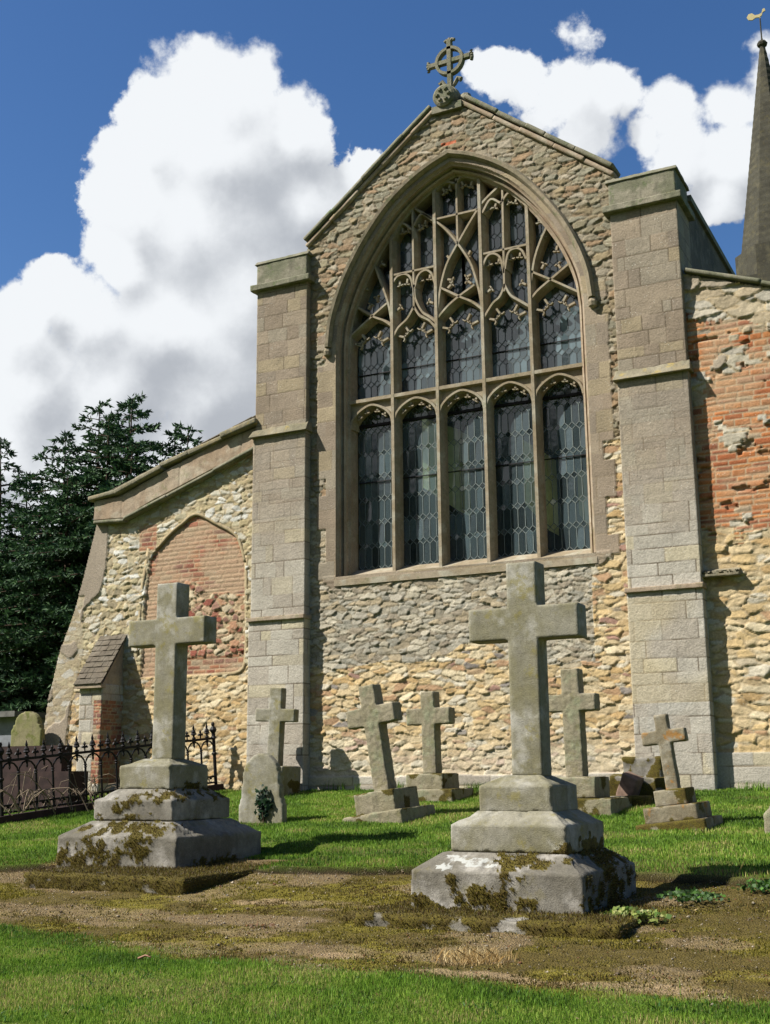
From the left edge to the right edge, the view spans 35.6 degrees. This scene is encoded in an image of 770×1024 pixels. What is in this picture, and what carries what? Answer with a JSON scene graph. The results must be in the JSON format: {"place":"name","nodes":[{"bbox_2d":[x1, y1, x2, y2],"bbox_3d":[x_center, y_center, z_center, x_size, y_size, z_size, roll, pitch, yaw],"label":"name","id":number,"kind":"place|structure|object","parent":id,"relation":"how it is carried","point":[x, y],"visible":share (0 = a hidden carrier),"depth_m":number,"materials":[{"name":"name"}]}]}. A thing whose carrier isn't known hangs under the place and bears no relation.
{"place":"outdoors","nodes":[
{"label":"outdoors","id":0,"kind":"place"},
{"bbox_2d":[0,789,769,1023],"bbox_3d":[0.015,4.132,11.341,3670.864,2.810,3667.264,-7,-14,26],"label":"ground","id":1,"kind":"structure","parent":0,"point":[693,960],"depth_m":8.22,"materials":[{"name":"green plant"}]},
{"bbox_2d":[0,711,45,745],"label":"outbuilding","id":2,"kind":"structure","parent":1,"relation":"on","point":[7,720],"depth_m":32.85,"materials":[{"name":"grey stone"}]},
{"bbox_2d":[10,711,44,745],"bbox_3d":[-6.076,4.213,20.316,0.685,1.643,0.115,-7,-14,26],"label":"headstone","id":3,"kind":"object","parent":1,"relation":"on","point":[28,727],"visible":0.33,"depth_m":20.36,"materials":[{"name":"grey stone"}]},
{"bbox_2d":[2,745,87,810],"bbox_3d":[-5.245,3.994,17.653,1.770,1.070,0.450,-6,-13,22],"label":"ledger monument","id":4,"kind":"object","parent":1,"relation":"on","point":[60,773],"visible":0.39,"depth_m":17.40,"materials":[{"name":"brown stone"}]},
{"bbox_2d":[0,765,119,815],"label":"dead brambles","id":5,"kind":"object","parent":1,"relation":"on","point":[34,796],"visible":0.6,"depth_m":16.27,"materials":[{"name":"brown plant"}]},
{"bbox_2d":[0,390,203,712],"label":"cedar tree","id":6,"kind":"object","parent":1,"relation":"on","point":[42,576],"visible":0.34,"depth_m":37.53,"materials":[{"name":"green plant"}]},
{"bbox_2d":[0,722,223,823],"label":"iron railing","id":7,"kind":"object","parent":1,"relation":"on","point":[24,816],"visible":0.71,"depth_m":16.69,"materials":[{"name":"black metal"}]},
{"bbox_2d":[22,859,278,894],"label":"kerb slab","id":8,"kind":"structure","parent":1,"relation":"on","point":[163,880],"depth_m":10.74,"materials":[{"name":"green plant"}]},
{"bbox_2d":[54,582,260,867],"bbox_3d":[-2.295,2.244,12.481,1.552,3.018,1.512,-7,-14,26],"label":"cross monument","id":9,"kind":"object","parent":8,"relation":"on","point":[165,806],"visible":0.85,"depth_m":12.11,"materials":[{"name":"grey stone"}]},
{"bbox_2d":[239,753,286,823],"bbox_3d":[-1.489,3.457,14.583,0.643,1.022,0.115,-8,-14,26],"label":"headstone","id":10,"kind":"object","parent":1,"relation":"on","point":[260,769],"visible":0.66,"depth_m":14.56,"materials":[{"name":"grey stone"}]},
{"bbox_2d":[254,784,273,822],"bbox_3d":[-1.463,3.529,14.461,0.276,0.487,0.150,-5,-13,19],"label":"ivy","id":11,"kind":"object","parent":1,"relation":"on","point":[264,806],"visible":0.98,"depth_m":14.45,"materials":[{"name":"green plant"}]},
{"bbox_2d":[249,921,278,928],"bbox_3d":[-0.887,3.053,8.821,0.321,0.073,0.168,-7,-14,26],"label":"fallen leaf cluster","id":12,"kind":"object","parent":1,"relation":"on","point":[265,926],"visible":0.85,"depth_m":8.84,"materials":[{"name":"brown plant"}]},
{"bbox_2d":[255,688,300,796],"bbox_3d":[-1.623,3.545,17.760,0.686,1.863,0.525,-4,-13,27],"label":"cross gravestone","id":13,"kind":"object","parent":1,"relation":"on","point":[277,715],"visible":0.52,"depth_m":17.74,"materials":[{"name":"grey stone"}]},
{"bbox_2d":[0,861,769,1010],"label":"moss tufts","id":14,"kind":"object","parent":1,"relation":"on","point":[402,896],"visible":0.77,"depth_m":8.44,"materials":[{"name":"green plant"}]},
{"bbox_2d":[1,786,768,1023],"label":"long grass","id":15,"kind":"structure","parent":1,"relation":"on","point":[448,839],"depth_m":10.89,"materials":[{"name":"green plant"}]},
{"bbox_2d":[343,684,435,822],"bbox_3d":[-0.049,2.974,14.361,0.811,1.813,0.854,-17,-17,27],"label":"cross gravestone","id":16,"kind":"object","parent":1,"relation":"on","point":[387,799],"visible":0.82,"depth_m":14.26,"materials":[{"name":"stone"}]},
{"bbox_2d":[44,8,769,791],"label":"church","id":17,"kind":"structure","parent":1,"relation":"on","point":[492,340],"depth_m":18.42,"materials":[{"name":"stone"}]},
{"bbox_2d":[323,150,597,585],"bbox_3d":[1.143,-2.373,18.488,4.570,6.836,0.570,-7,-14,26],"label":"window","id":18,"kind":"structure","parent":17,"relation":"in","point":[539,344],"depth_m":18.74,"materials":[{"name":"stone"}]},
{"bbox_2d":[406,691,473,801],"bbox_3d":[0.631,3.241,16.151,0.894,1.633,0.734,-8,-14,26],"label":"cross gravestone","id":19,"kind":"object","parent":1,"relation":"on","point":[432,782],"visible":0.67,"depth_m":16.06,"materials":[{"name":"stone"}]},
{"bbox_2d":[430,944,520,967],"bbox_3d":[0.587,2.763,7.481,0.613,0.114,0.434,-7,-14,26],"label":"straw tuft","id":20,"kind":"object","parent":1,"relation":"on","point":[473,956],"visible":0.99,"depth_m":7.45,"materials":[{"name":"beige plant"}]},
{"bbox_2d":[352,894,668,939],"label":"kerb slab","id":21,"kind":"structure","parent":1,"relation":"on","point":[407,914],"depth_m":8.28,"materials":[{"name":"brown stone"}]},
{"bbox_2d":[409,561,637,913],"bbox_3d":[1.084,1.831,9.453,1.426,2.884,1.397,-7,-14,26],"label":"cross monument","id":22,"kind":"object","parent":21,"relation":"on","point":[529,836],"visible":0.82,"depth_m":9.07,"materials":[{"name":"grey stone"}]},
{"bbox_2d":[321,779,769,791],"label":"wall weeds","id":23,"kind":"object","parent":1,"relation":"on","point":[746,786],"depth_m":16.56,"materials":[{"name":"green plant"}]},
{"bbox_2d":[549,668,631,815],"bbox_3d":[2.249,2.780,14.139,1.052,1.852,0.852,-8,-14,26],"label":"cross gravestone","id":24,"kind":"object","parent":1,"relation":"on","point":[573,702],"visible":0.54,"depth_m":14.06,"materials":[{"name":"stone"}]},
{"bbox_2d":[616,771,643,795],"bbox_3d":[2.950,3.335,14.453,0.233,0.355,0.213,20,10,37],"label":"fallen slab","id":25,"kind":"object","parent":1,"relation":"on","point":[630,783],"depth_m":14.38,"materials":[{"name":"stone"}]},
{"bbox_2d":[610,795,652,805],"bbox_3d":[2.681,3.469,14.372,1.036,0.150,0.274,-6,-14,24],"label":"kerb stone","id":26,"kind":"object","parent":1,"relation":"on","point":[643,800],"visible":0.28,"depth_m":14.10,"materials":[{"name":"stone"}]},
{"bbox_2d":[599,905,671,923],"bbox_3d":[1.723,2.769,8.248,0.516,0.125,0.234,-7,-14,26],"label":"weed clump","id":27,"kind":"object","parent":1,"relation":"on","point":[636,912],"visible":0.84,"depth_m":8.20,"materials":[{"name":"green plant"}]},
{"bbox_2d":[606,774,665,800],"bbox_3d":[3.121,3.407,14.725,0.755,0.340,0.556,-2,-10,19],"label":"fallen block","id":28,"kind":"object","parent":1,"relation":"on","point":[650,786],"depth_m":14.45,"materials":[{"name":"stone"}]},
{"bbox_2d":[622,756,663,777],"bbox_3d":[3.207,3.296,14.791,0.512,0.554,0.314,-6,-14,23],"label":"fallen block","id":29,"kind":"object","parent":1,"relation":"on","point":[649,767],"depth_m":14.69,"materials":[{"name":"stone"}]},
{"bbox_2d":[635,714,722,830],"bbox_3d":[2.978,2.780,12.431,0.728,1.358,0.687,-15,-17,27],"label":"cross gravestone","id":30,"kind":"object","parent":1,"relation":"on","point":[678,806],"visible":0.81,"depth_m":12.26,"materials":[{"name":"grey stone"}]},
{"bbox_2d":[655,886,729,903],"bbox_3d":[2.286,2.827,8.851,0.536,0.120,0.509,5,-14,-25],"label":"weed clump","id":31,"kind":"object","parent":1,"relation":"on","point":[697,895],"visible":1,"depth_m":8.80,"materials":[{"name":"green plant"}]},
{"bbox_2d":[731,878,769,892],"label":"weed clump","id":32,"kind":"object","parent":1,"relation":"on","point":[762,886],"visible":1,"depth_m":8.99,"materials":[{"name":"green plant"}]},
{"bbox_2d":[763,806,769,832],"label":"headstone","id":33,"kind":"object","parent":1,"relation":"on","point":[766,815],"visible":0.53,"depth_m":11.44,"materials":[{"name":"stone"}]},
{"bbox_2d":[0,922,769,1023],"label":"grass","id":34,"kind":"structure","parent":0,"point":[235,970],"depth_m":6.64,"materials":[{"name":"green plant"}]},
{"bbox_2d":[138,953,151,959],"bbox_3d":[-1.506,2.785,7.522,0.108,0.050,0.033,-9,-15,35],"label":"twig","id":35,"kind":"object","parent":34,"relation":"on","point":[145,955],"visible":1,"depth_m":7.53,"materials":[{"name":"brown wood"}]},
{"bbox_2d":[0,786,769,877],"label":"grass","id":36,"kind":"structure","parent":0,"point":[75,817],"depth_m":12.73,"materials":[{"name":"green plant"}]},
{"bbox_2d":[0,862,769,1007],"bbox_3d":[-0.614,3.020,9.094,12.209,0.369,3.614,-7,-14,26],"label":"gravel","id":37,"kind":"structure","parent":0,"point":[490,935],"depth_m":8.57,"materials":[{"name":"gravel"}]},
{"bbox_2d":[0,0,769,653],"label":"sky","id":38,"kind":"structure","parent":0,"point":[154,153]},
{"bbox_2d":[7,860,768,1021],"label":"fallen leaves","id":39,"kind":"object","parent":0,"point":[669,977],"visible":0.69,"depth_m":8.20,"materials":[{"name":"brown plant"}]}
]}

